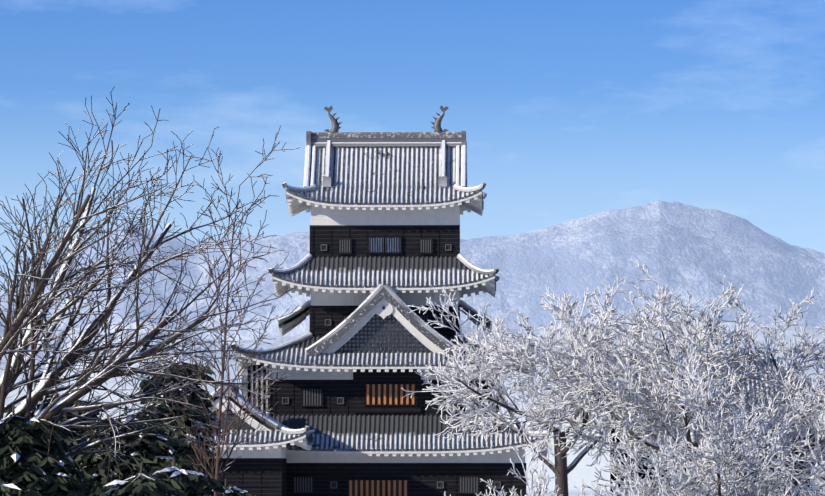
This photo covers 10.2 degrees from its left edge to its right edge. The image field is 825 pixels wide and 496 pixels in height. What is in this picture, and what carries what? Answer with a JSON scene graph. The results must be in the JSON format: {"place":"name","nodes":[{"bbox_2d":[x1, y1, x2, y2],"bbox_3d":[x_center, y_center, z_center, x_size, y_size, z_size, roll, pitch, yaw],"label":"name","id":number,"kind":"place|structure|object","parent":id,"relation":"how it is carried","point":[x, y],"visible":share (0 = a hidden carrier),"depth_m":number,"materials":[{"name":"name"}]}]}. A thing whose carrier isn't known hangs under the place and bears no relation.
{"place":"outdoors","nodes":[
{"label":"outdoors","id":0,"kind":"place"},
{"bbox_2d":[0,200,824,495],"bbox_3d":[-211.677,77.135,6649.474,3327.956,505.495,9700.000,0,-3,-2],"label":"mountains","id":1,"kind":"structure","parent":0,"point":[697,253],"depth_m":7782.90,"materials":[{"name":"white snow"}]},
{"bbox_2d":[0,0,824,294],"label":"sky","id":2,"kind":"structure","parent":0,"point":[567,110],"materials":[{"name":"blue"}]},
{"bbox_2d":[526,490,822,495],"bbox_3d":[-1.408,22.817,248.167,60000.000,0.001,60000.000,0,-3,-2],"label":"ground","id":3,"kind":"structure","parent":0,"point":[574,493],"depth_m":2333.29,"materials":[{"name":"white snow"}]},
{"bbox_2d":[0,352,255,495],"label":"evergreen shrubs","id":4,"kind":"object","parent":3,"relation":"on","point":[26,465],"depth_m":148.72,"materials":[{"name":"green plant"}]},
{"bbox_2d":[0,86,294,483],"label":"tree","id":5,"kind":"object","parent":3,"relation":"on","point":[50,375],"visible":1,"depth_m":148.54,"materials":[{"name":"brown plant"}]},
{"bbox_2d":[152,126,306,495],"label":"slim tree","id":6,"kind":"object","parent":3,"relation":"on","point":[217,448],"visible":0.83,"depth_m":173.98,"materials":[{"name":"brown plant"}]},
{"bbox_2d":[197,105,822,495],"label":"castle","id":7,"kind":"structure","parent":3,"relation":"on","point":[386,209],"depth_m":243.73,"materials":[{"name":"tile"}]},
{"bbox_2d":[401,260,824,495],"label":"frost trees","id":8,"kind":"object","parent":3,"relation":"on","point":[708,395],"visible":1,"depth_m":198.30,"materials":[{"name":"white plant"}]}
]}

